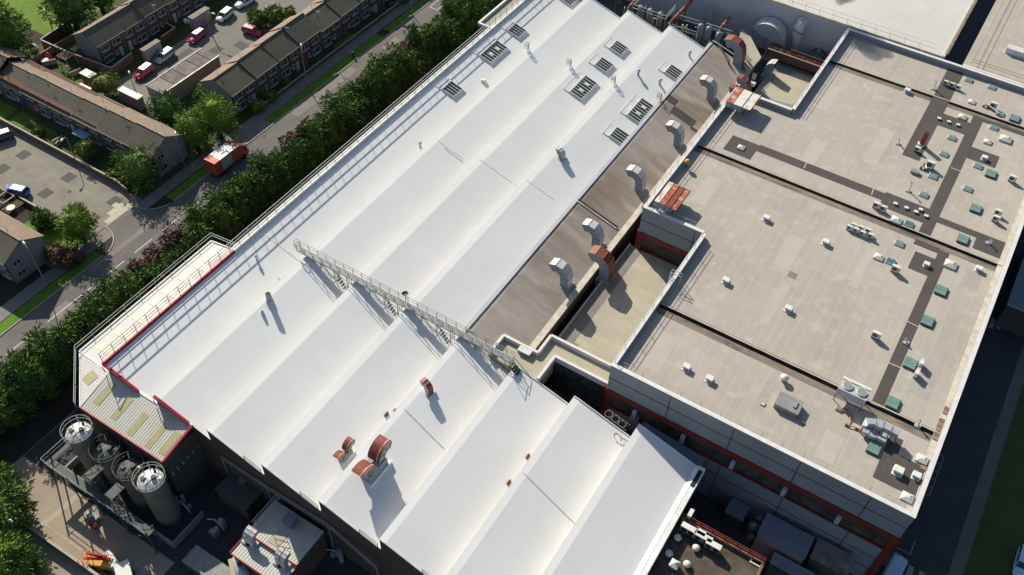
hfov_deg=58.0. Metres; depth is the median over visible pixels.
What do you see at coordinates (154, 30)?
window
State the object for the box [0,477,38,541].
yard tree
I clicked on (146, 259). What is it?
purple shrub
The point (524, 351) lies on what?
rooflight box
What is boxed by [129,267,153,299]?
conifer
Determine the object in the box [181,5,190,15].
window
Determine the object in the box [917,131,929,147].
red flue
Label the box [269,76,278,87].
window
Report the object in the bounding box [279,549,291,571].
roof duct
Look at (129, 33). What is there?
window
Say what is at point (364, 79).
conifer
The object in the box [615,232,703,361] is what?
parapet rail
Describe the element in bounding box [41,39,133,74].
garden wall
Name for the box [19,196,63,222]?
garden wall
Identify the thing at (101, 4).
field tree
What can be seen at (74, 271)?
grass verge
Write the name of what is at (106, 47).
window
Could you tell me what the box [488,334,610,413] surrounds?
link roof
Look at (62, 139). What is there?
street lamp
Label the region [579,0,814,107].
plant deck
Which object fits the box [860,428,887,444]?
silver duct
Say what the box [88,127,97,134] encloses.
window
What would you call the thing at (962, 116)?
dome rooflight
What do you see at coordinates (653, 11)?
pipe bridge
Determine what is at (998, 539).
shaded grass
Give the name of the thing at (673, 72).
louvred rooflight
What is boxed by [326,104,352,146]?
conifer
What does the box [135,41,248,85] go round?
court patch
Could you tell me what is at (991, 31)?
grey block
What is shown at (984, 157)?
square cowl
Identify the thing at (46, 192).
dark paving square
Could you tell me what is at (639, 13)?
vertical vessel
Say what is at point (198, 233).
conifer
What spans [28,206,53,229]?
garden bush
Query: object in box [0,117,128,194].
garden wall
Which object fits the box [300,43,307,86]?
street lamp
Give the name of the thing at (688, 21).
pipe bridge
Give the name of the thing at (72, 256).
garden bush
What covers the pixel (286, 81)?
garden bush
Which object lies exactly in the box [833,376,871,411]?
twin fan cooler
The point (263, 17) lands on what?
garden bush
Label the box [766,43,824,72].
rusty trough
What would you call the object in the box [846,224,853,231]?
condenser unit
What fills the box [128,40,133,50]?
door
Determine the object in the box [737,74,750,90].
duct
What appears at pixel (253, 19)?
garden bush
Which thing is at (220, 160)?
box lorry
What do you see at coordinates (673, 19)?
rusty pipe
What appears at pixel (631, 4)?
rusty pipe
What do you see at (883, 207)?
condenser unit
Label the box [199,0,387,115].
terrace row
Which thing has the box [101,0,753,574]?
factory building
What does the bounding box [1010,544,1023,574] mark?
parked car
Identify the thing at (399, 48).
conifer
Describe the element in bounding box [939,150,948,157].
glass rooflight
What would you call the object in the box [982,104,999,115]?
pipe run
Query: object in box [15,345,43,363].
conifer
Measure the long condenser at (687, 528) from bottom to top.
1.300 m
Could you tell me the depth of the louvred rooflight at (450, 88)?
145.78 m
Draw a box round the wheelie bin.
[183,18,189,23]
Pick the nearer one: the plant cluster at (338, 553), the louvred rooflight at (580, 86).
the plant cluster at (338, 553)
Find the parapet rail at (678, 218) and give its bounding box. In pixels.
[652,204,701,228]
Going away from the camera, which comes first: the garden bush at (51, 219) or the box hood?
the garden bush at (51, 219)
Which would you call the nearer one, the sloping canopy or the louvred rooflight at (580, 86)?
the louvred rooflight at (580, 86)
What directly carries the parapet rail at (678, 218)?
on the flat roofed block at (826, 156)
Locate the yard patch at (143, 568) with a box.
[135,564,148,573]
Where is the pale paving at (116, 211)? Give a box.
[104,202,132,223]
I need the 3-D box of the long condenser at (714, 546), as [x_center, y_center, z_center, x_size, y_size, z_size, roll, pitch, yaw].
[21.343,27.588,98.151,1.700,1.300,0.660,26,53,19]
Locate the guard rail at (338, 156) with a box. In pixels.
[98,0,521,361]
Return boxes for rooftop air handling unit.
[773,391,803,417]
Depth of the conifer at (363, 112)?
151.57 m
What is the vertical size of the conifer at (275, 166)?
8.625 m
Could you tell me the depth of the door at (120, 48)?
166.21 m
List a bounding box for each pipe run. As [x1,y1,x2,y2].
[845,414,861,431]
[919,162,927,171]
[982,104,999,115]
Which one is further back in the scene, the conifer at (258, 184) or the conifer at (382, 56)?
the conifer at (382, 56)
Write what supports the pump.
on the yard at (51, 495)
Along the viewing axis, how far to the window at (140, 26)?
167.47 m
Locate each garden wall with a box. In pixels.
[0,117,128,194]
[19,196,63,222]
[40,23,71,42]
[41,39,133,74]
[160,22,176,43]
[254,2,401,113]
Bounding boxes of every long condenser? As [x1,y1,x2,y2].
[680,521,696,537]
[692,529,712,543]
[697,528,706,535]
[704,538,721,554]
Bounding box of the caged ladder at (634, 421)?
[629,413,638,431]
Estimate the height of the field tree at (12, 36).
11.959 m
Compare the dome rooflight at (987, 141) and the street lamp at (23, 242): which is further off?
the dome rooflight at (987, 141)
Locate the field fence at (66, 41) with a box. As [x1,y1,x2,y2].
[29,3,126,62]
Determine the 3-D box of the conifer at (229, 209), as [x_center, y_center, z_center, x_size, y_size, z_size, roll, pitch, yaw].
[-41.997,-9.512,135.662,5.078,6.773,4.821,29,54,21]
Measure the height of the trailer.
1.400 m
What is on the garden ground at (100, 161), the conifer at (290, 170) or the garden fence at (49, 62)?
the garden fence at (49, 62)
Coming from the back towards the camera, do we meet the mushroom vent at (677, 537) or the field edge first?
the field edge
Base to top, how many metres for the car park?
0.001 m
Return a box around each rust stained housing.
[653,181,690,213]
[725,87,760,114]
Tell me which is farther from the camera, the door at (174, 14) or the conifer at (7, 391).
the door at (174, 14)
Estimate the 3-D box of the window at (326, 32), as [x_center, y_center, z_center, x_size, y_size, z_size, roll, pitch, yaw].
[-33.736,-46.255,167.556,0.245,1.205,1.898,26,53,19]
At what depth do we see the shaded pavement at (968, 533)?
114.79 m
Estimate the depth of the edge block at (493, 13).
163.50 m
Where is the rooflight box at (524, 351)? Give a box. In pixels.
[517,345,532,357]
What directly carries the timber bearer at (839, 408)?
on the flat roofed block at (826, 156)
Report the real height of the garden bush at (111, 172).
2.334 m
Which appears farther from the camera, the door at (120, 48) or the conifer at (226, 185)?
the door at (120, 48)
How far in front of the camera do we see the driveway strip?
153.99 m
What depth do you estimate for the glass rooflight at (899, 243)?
119.95 m
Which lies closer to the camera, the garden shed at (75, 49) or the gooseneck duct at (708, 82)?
the gooseneck duct at (708, 82)
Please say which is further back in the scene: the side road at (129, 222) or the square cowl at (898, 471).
the side road at (129, 222)
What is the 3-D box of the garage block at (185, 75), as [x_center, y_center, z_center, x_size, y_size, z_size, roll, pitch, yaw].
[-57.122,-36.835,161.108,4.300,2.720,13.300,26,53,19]
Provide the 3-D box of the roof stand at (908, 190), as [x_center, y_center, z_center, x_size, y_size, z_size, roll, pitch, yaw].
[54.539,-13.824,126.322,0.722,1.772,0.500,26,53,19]
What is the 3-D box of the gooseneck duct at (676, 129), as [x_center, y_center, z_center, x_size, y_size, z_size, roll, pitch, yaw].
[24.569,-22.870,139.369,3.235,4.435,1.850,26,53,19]
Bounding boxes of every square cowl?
[681,362,691,372]
[704,374,714,384]
[721,276,730,285]
[762,214,770,222]
[783,304,793,313]
[821,238,830,246]
[891,464,904,478]
[903,87,910,94]
[910,470,921,481]
[923,261,930,267]
[974,265,983,273]
[980,154,987,161]
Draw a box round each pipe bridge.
[220,456,378,574]
[633,0,675,31]
[667,23,696,40]
[676,15,699,38]
[701,23,732,49]
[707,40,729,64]
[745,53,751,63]
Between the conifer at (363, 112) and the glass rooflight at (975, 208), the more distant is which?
the conifer at (363, 112)
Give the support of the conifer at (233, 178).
on the ground at (18, 440)
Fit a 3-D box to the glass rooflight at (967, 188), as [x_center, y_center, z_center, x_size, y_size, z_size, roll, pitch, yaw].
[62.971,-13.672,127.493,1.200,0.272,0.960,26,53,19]
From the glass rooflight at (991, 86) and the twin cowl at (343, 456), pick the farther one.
the glass rooflight at (991, 86)
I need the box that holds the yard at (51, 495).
[0,407,173,574]
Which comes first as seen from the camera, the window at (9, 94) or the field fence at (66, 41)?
the window at (9, 94)
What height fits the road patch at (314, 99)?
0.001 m
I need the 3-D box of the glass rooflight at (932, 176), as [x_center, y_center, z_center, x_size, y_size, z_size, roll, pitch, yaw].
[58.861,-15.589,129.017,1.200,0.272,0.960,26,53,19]
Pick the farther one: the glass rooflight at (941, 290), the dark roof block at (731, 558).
the glass rooflight at (941, 290)
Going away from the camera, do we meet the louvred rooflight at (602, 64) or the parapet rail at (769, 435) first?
the parapet rail at (769, 435)
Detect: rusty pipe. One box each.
[627,0,637,10]
[669,4,686,25]
[682,0,692,22]
[719,16,731,31]
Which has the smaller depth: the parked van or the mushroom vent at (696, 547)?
the mushroom vent at (696, 547)
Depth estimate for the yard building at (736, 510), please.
107.86 m
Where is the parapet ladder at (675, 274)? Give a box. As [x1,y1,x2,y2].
[668,269,682,286]
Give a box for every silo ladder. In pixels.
[84,464,115,501]
[104,483,131,526]
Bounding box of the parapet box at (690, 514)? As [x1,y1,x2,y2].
[684,508,694,519]
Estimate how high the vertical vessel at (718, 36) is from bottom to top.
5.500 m
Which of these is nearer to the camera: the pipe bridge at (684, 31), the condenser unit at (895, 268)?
the condenser unit at (895, 268)
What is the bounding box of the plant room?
[230,500,328,574]
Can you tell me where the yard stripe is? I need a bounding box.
[36,493,81,529]
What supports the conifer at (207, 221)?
on the ground at (18, 440)
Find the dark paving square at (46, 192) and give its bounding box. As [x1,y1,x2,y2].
[0,149,122,220]
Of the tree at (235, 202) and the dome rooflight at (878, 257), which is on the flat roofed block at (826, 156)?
the dome rooflight at (878, 257)
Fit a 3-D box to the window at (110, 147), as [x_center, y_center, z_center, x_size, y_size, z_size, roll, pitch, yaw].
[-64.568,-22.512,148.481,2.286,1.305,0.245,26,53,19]
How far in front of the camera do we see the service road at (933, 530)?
115.09 m
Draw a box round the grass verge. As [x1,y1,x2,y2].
[0,0,430,334]
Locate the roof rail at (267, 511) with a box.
[255,497,279,524]
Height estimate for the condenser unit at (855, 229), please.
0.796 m
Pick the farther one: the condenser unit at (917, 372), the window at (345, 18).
the window at (345, 18)
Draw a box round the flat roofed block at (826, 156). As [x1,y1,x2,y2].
[600,28,1023,574]
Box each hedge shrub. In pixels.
[61,309,83,333]
[70,296,97,314]
[334,85,356,101]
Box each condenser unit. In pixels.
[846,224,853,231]
[852,227,859,232]
[859,230,866,236]
[860,418,866,429]
[867,232,874,238]
[871,330,882,340]
[872,201,881,208]
[879,204,887,212]
[890,263,901,273]
[912,367,920,378]
[914,146,921,152]
[918,357,925,367]
[926,159,936,169]
[990,101,998,108]
[991,214,1000,222]
[993,208,1003,215]
[1008,174,1017,182]
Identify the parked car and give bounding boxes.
[0,127,13,141]
[2,183,30,197]
[133,62,154,79]
[154,46,175,63]
[187,27,206,43]
[216,6,234,21]
[234,0,254,8]
[241,23,262,37]
[387,0,408,5]
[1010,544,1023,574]
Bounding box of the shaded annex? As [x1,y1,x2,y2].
[994,249,1023,336]
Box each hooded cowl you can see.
[420,377,436,398]
[556,146,567,162]
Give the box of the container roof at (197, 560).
[182,545,230,574]
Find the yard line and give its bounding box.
[33,516,148,565]
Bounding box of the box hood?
[760,59,777,80]
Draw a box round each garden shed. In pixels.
[70,45,81,55]
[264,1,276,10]
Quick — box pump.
[87,519,98,529]
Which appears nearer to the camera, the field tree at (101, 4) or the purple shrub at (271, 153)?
the purple shrub at (271, 153)
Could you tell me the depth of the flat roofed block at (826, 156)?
115.06 m
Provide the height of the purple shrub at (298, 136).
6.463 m
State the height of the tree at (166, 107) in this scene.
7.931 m
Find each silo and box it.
[60,415,105,478]
[88,433,125,490]
[111,451,149,508]
[132,462,181,527]
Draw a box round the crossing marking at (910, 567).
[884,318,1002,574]
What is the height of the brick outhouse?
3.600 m
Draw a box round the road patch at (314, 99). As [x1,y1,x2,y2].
[49,38,399,319]
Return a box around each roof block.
[544,243,677,385]
[648,513,766,574]
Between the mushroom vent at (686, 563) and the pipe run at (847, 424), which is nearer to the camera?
the mushroom vent at (686, 563)
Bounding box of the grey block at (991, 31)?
[946,0,1023,85]
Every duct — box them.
[241,524,252,545]
[246,528,259,549]
[272,546,284,567]
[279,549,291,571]
[549,257,574,292]
[581,218,605,246]
[588,245,615,284]
[625,164,647,196]
[665,120,685,150]
[699,75,717,103]
[724,34,746,69]
[729,83,741,92]
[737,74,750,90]
[753,17,787,61]
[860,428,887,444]
[866,418,900,440]
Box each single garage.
[117,86,145,110]
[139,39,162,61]
[187,6,211,29]
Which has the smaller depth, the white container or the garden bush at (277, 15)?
the white container
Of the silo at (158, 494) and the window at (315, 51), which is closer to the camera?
the silo at (158, 494)
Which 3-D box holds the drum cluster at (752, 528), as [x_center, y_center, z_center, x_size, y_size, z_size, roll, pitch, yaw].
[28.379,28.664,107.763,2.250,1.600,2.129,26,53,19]
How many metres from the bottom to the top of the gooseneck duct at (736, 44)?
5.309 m
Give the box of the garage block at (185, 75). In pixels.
[145,48,220,99]
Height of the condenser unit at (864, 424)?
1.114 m
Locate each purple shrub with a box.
[121,258,143,277]
[129,251,161,269]
[137,243,163,262]
[156,229,177,257]
[165,222,186,245]
[254,152,278,163]
[274,131,298,157]
[291,131,306,142]
[398,40,413,56]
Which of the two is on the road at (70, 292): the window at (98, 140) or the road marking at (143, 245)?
the road marking at (143, 245)
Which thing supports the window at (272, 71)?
in the terrace row at (260, 67)
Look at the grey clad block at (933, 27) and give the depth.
155.99 m
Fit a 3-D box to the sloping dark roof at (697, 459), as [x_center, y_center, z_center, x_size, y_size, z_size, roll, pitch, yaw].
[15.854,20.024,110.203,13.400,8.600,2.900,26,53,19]
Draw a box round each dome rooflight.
[737,144,745,150]
[873,252,884,261]
[890,215,902,224]
[900,490,913,503]
[915,453,928,464]
[943,258,957,270]
[957,113,966,120]
[968,99,975,104]
[983,138,991,144]
[998,134,1011,144]
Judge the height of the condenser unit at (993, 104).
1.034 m
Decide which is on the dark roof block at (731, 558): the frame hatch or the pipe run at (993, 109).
the frame hatch
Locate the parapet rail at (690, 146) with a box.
[646,87,735,204]
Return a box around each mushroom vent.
[665,549,672,556]
[674,534,681,540]
[683,560,690,567]
[692,544,699,551]
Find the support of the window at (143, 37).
in the terrace row at (114, 35)
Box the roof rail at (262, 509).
[251,495,275,521]
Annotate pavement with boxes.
[0,0,418,321]
[45,224,88,267]
[948,344,1023,574]
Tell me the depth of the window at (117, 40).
164.39 m
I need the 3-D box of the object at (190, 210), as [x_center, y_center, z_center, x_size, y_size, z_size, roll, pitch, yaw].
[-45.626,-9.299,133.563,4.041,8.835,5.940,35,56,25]
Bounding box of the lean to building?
[79,240,232,497]
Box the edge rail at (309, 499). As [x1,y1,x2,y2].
[299,491,318,509]
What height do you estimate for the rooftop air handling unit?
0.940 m
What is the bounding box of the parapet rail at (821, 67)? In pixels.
[796,27,848,103]
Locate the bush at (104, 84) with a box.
[87,67,121,97]
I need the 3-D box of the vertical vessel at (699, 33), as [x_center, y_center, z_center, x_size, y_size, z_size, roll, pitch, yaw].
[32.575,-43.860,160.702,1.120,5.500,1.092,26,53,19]
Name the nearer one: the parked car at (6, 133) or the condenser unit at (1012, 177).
the condenser unit at (1012, 177)
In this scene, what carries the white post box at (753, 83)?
on the plant deck
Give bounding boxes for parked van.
[881,552,907,574]
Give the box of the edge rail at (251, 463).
[243,455,261,473]
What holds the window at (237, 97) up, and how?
in the terrace row at (260, 67)
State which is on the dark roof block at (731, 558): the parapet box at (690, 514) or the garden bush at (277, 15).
the parapet box at (690, 514)
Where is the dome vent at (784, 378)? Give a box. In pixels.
[780,374,788,382]
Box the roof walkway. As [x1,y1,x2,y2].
[293,239,515,374]
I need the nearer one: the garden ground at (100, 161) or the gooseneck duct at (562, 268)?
the gooseneck duct at (562, 268)
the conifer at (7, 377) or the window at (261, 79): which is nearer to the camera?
the conifer at (7, 377)
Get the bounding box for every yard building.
[722,497,749,530]
[751,512,814,564]
[764,552,816,574]
[804,538,854,574]
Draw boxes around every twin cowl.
[333,436,355,464]
[351,434,391,487]
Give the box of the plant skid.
[82,509,99,522]
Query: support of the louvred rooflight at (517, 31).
attached to the factory building at (477, 208)
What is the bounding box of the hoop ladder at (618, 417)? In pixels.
[605,409,629,429]
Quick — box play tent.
[43,51,52,59]
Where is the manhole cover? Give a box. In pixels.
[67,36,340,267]
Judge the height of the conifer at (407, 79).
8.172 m
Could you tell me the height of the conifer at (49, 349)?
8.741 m
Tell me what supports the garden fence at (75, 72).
on the garden ground at (100, 161)
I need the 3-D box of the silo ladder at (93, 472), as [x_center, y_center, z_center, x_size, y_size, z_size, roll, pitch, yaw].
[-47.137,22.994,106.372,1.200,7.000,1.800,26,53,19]
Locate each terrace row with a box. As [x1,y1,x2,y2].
[0,45,187,176]
[0,211,48,283]
[71,0,210,64]
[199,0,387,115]
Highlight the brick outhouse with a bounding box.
[214,472,265,521]
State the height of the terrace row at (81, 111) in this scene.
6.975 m
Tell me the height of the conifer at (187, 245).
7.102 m
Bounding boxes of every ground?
[0,0,391,198]
[0,0,993,574]
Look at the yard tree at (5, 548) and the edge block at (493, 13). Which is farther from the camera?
the edge block at (493, 13)
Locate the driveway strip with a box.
[214,115,271,147]
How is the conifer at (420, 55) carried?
on the ground at (18, 440)
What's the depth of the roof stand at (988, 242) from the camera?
120.48 m
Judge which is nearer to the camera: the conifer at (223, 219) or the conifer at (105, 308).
the conifer at (105, 308)
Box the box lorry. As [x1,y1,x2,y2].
[204,141,247,176]
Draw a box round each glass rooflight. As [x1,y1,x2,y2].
[865,439,882,457]
[885,257,895,264]
[885,395,901,411]
[894,239,904,247]
[902,356,918,371]
[903,220,914,227]
[918,191,928,198]
[920,314,934,328]
[928,172,937,179]
[934,284,948,297]
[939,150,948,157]
[947,134,956,140]
[956,233,969,245]
[962,185,972,192]
[964,77,973,82]
[969,203,982,214]
[973,162,982,169]
[985,168,997,179]
[987,84,996,89]
[989,124,998,130]
[995,110,1004,116]
[1009,114,1020,123]
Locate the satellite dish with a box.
[402,291,407,300]
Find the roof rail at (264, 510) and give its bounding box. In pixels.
[253,496,277,523]
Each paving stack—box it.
[920,463,928,470]
[932,432,939,440]
[935,423,941,431]
[938,418,944,426]
[942,406,949,414]
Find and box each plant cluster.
[175,494,191,512]
[207,517,227,537]
[326,547,343,562]
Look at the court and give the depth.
171.15 m
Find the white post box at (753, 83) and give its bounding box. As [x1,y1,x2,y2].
[750,81,755,91]
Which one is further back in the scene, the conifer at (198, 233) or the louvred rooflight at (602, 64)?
the louvred rooflight at (602, 64)
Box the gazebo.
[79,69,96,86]
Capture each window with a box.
[0,268,11,280]
[4,89,15,100]
[12,258,21,267]
[17,267,26,277]
[39,107,50,118]
[53,115,64,125]
[76,121,85,128]
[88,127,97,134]
[90,134,101,145]
[100,43,109,52]
[101,133,111,141]
[104,53,114,63]
[105,142,115,151]
[112,36,121,45]
[114,140,124,148]
[124,28,133,38]
[135,22,144,31]
[137,32,147,42]
[147,15,155,24]
[150,25,160,34]
[158,8,166,17]
[169,1,177,10]
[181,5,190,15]
[193,0,201,8]
[234,91,243,101]
[236,100,246,111]
[245,83,254,93]
[257,74,266,84]
[268,66,276,76]
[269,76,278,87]
[280,58,288,68]
[282,67,290,77]
[290,50,298,60]
[302,42,309,52]
[311,35,318,45]
[312,45,320,55]
[322,28,329,37]
[323,37,331,47]
[332,21,339,30]
[342,13,348,23]
[351,6,358,16]
[351,16,359,26]
[361,0,367,9]
[362,9,369,19]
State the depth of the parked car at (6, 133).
150.18 m
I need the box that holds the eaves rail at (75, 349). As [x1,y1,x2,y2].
[73,233,234,406]
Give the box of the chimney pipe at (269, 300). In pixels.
[265,292,273,304]
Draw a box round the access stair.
[509,356,528,381]
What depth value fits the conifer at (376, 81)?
155.21 m
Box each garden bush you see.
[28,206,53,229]
[29,124,46,136]
[42,241,71,268]
[45,212,61,228]
[58,246,87,269]
[62,71,73,80]
[73,137,99,163]
[104,167,118,181]
[115,171,132,184]
[192,82,204,102]
[245,7,258,20]
[247,10,264,27]
[249,98,265,114]
[255,10,270,25]
[263,3,289,27]
[264,89,277,102]
[283,77,291,86]
[286,4,296,15]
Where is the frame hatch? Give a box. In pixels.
[750,558,760,566]
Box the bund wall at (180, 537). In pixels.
[64,456,204,548]
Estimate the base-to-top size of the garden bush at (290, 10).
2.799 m
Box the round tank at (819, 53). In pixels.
[804,48,826,73]
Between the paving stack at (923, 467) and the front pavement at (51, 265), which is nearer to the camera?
the paving stack at (923, 467)
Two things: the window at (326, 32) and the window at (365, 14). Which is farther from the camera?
the window at (365, 14)
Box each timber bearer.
[835,405,842,411]
[842,407,849,413]
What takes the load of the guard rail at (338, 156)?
attached to the factory building at (477, 208)
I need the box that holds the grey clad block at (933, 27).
[626,0,977,69]
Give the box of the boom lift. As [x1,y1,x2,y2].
[77,549,112,573]
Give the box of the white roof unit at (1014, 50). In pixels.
[1005,44,1023,58]
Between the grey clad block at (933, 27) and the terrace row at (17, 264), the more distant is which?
the grey clad block at (933, 27)
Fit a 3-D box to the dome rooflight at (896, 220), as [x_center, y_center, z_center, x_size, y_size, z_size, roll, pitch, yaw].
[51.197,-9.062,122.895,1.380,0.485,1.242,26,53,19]
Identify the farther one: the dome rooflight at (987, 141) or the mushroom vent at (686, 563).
the dome rooflight at (987, 141)
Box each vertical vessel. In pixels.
[637,3,643,18]
[646,6,652,24]
[656,10,663,31]
[695,22,703,43]
[702,24,711,47]
[704,8,714,35]
[715,30,721,43]
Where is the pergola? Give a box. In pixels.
[57,50,78,64]
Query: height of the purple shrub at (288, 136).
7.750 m
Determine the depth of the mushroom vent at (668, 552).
97.65 m
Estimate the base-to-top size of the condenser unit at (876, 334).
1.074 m
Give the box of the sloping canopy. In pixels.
[739,29,760,74]
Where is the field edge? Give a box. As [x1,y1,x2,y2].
[24,0,127,58]
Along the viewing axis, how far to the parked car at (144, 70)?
162.27 m
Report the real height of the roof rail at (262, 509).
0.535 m
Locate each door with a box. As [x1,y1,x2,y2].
[29,102,36,112]
[119,46,124,55]
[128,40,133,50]
[172,13,177,22]
[260,86,264,96]
[296,60,299,70]
[304,55,307,64]
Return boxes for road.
[0,0,457,362]
[107,206,152,237]
[684,225,1023,574]
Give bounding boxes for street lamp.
[22,241,47,286]
[60,137,74,156]
[174,131,185,167]
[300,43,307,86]
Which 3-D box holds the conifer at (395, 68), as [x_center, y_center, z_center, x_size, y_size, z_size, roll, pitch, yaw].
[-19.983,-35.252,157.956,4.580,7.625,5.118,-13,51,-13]
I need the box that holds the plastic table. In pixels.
[6,204,14,210]
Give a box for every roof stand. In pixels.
[903,338,909,345]
[906,181,912,192]
[914,418,922,428]
[985,236,992,244]
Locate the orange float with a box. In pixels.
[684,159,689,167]
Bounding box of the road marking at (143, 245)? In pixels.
[6,0,440,354]
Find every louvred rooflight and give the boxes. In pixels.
[436,77,464,98]
[473,36,509,64]
[501,20,527,39]
[561,0,579,7]
[563,72,598,101]
[588,53,614,73]
[602,122,628,144]
[604,37,629,56]
[620,94,653,124]
[658,61,682,80]
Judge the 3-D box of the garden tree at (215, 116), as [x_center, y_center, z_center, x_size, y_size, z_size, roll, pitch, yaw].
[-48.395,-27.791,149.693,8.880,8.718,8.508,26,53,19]
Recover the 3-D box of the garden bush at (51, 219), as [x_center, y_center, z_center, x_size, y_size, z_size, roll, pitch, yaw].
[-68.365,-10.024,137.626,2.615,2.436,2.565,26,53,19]
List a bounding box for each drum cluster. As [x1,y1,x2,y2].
[746,521,758,542]
[753,515,763,532]
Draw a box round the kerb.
[0,0,432,335]
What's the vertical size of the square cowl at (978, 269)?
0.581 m
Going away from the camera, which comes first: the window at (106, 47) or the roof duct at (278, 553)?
the roof duct at (278, 553)
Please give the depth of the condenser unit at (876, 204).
123.98 m
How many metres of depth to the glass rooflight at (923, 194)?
126.27 m
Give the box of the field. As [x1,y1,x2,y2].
[0,0,115,35]
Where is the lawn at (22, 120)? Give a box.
[0,41,83,249]
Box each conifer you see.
[0,347,35,381]
[0,366,17,392]
[0,378,40,420]
[0,392,25,434]
[2,353,53,410]
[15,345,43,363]
[21,319,52,356]
[29,352,70,401]
[34,332,78,386]
[45,320,84,378]
[69,295,109,339]
[70,327,92,367]
[76,289,107,313]
[82,291,124,328]
[90,273,116,297]
[103,267,149,309]
[103,287,129,314]
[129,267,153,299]
[136,260,166,290]
[153,255,178,276]
[160,243,189,267]
[176,232,202,258]
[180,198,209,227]
[180,214,198,234]
[182,218,221,251]
[192,207,229,245]
[201,185,229,209]
[207,198,243,244]
[218,179,236,201]
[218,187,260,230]
[218,203,244,238]
[226,172,262,214]
[235,172,265,220]
[245,168,272,214]
[246,150,269,178]
[252,167,288,208]
[264,155,295,202]
[268,147,288,161]
[273,154,300,193]
[279,137,315,183]
[293,115,316,142]
[299,139,324,178]
[302,121,332,168]
[312,109,329,124]
[312,117,338,164]
[316,107,346,150]
[318,89,344,117]
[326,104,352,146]
[337,97,366,142]
[341,79,367,97]
[347,98,371,135]
[351,93,378,128]
[354,67,373,90]
[361,84,382,118]
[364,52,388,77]
[364,68,377,80]
[369,74,393,111]
[374,65,402,103]
[377,52,395,69]
[381,41,404,92]
[386,60,406,102]
[388,44,406,57]
[392,50,416,95]
[399,47,427,86]
[402,20,423,48]
[408,45,430,89]
[414,28,439,66]
[414,45,440,78]
[423,16,450,66]
[434,14,462,60]
[438,0,457,22]
[445,18,470,54]
[451,0,478,41]
[451,10,469,49]
[458,0,479,35]
[472,0,491,34]
[480,0,495,13]
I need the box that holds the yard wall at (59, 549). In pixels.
[19,520,99,574]
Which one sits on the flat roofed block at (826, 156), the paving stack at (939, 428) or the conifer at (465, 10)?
the paving stack at (939, 428)
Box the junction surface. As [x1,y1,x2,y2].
[110,205,168,250]
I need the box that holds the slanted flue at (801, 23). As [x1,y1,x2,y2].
[790,16,808,50]
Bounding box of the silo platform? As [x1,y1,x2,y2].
[40,437,164,552]
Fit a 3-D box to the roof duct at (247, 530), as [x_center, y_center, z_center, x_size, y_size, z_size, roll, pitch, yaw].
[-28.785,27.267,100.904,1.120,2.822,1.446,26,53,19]
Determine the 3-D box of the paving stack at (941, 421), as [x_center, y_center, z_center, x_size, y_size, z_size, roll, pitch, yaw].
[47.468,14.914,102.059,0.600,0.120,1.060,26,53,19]
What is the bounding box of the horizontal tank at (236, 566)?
[228,557,252,574]
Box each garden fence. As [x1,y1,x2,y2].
[42,59,56,66]
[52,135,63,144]
[69,68,80,76]
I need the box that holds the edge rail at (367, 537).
[359,529,377,545]
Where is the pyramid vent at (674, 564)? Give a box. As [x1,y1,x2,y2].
[669,558,680,570]
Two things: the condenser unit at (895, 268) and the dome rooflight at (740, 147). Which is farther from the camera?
the dome rooflight at (740, 147)
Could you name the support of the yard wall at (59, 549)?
on the yard at (51, 495)
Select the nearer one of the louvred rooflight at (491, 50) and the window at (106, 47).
the louvred rooflight at (491, 50)
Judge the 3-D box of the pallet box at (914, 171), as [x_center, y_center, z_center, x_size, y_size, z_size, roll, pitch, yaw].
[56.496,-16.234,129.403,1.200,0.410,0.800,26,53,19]
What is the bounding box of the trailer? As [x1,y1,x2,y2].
[114,555,134,574]
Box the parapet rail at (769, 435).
[624,363,908,507]
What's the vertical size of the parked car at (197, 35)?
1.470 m
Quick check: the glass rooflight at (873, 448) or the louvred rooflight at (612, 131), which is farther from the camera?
the louvred rooflight at (612, 131)
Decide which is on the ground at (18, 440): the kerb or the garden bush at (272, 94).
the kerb
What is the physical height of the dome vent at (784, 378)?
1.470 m
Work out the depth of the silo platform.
105.32 m
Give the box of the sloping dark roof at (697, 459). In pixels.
[614,421,705,503]
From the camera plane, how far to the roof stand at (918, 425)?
101.49 m
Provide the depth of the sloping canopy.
155.54 m
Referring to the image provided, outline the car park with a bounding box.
[0,123,140,238]
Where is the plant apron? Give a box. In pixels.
[24,408,370,574]
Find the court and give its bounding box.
[114,0,314,106]
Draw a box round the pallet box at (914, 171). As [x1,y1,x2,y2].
[910,168,919,175]
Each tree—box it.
[0,0,37,57]
[0,460,25,495]
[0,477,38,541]
[0,528,34,574]
[2,544,47,574]
[36,0,97,33]
[53,201,100,247]
[84,0,115,12]
[106,141,165,190]
[144,88,185,128]
[172,106,212,151]
[190,89,241,141]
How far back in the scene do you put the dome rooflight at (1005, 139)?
134.44 m
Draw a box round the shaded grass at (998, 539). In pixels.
[963,384,1023,574]
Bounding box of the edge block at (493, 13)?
[478,0,518,36]
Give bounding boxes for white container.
[103,550,118,572]
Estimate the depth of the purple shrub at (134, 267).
125.54 m
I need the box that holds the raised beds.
[0,187,23,213]

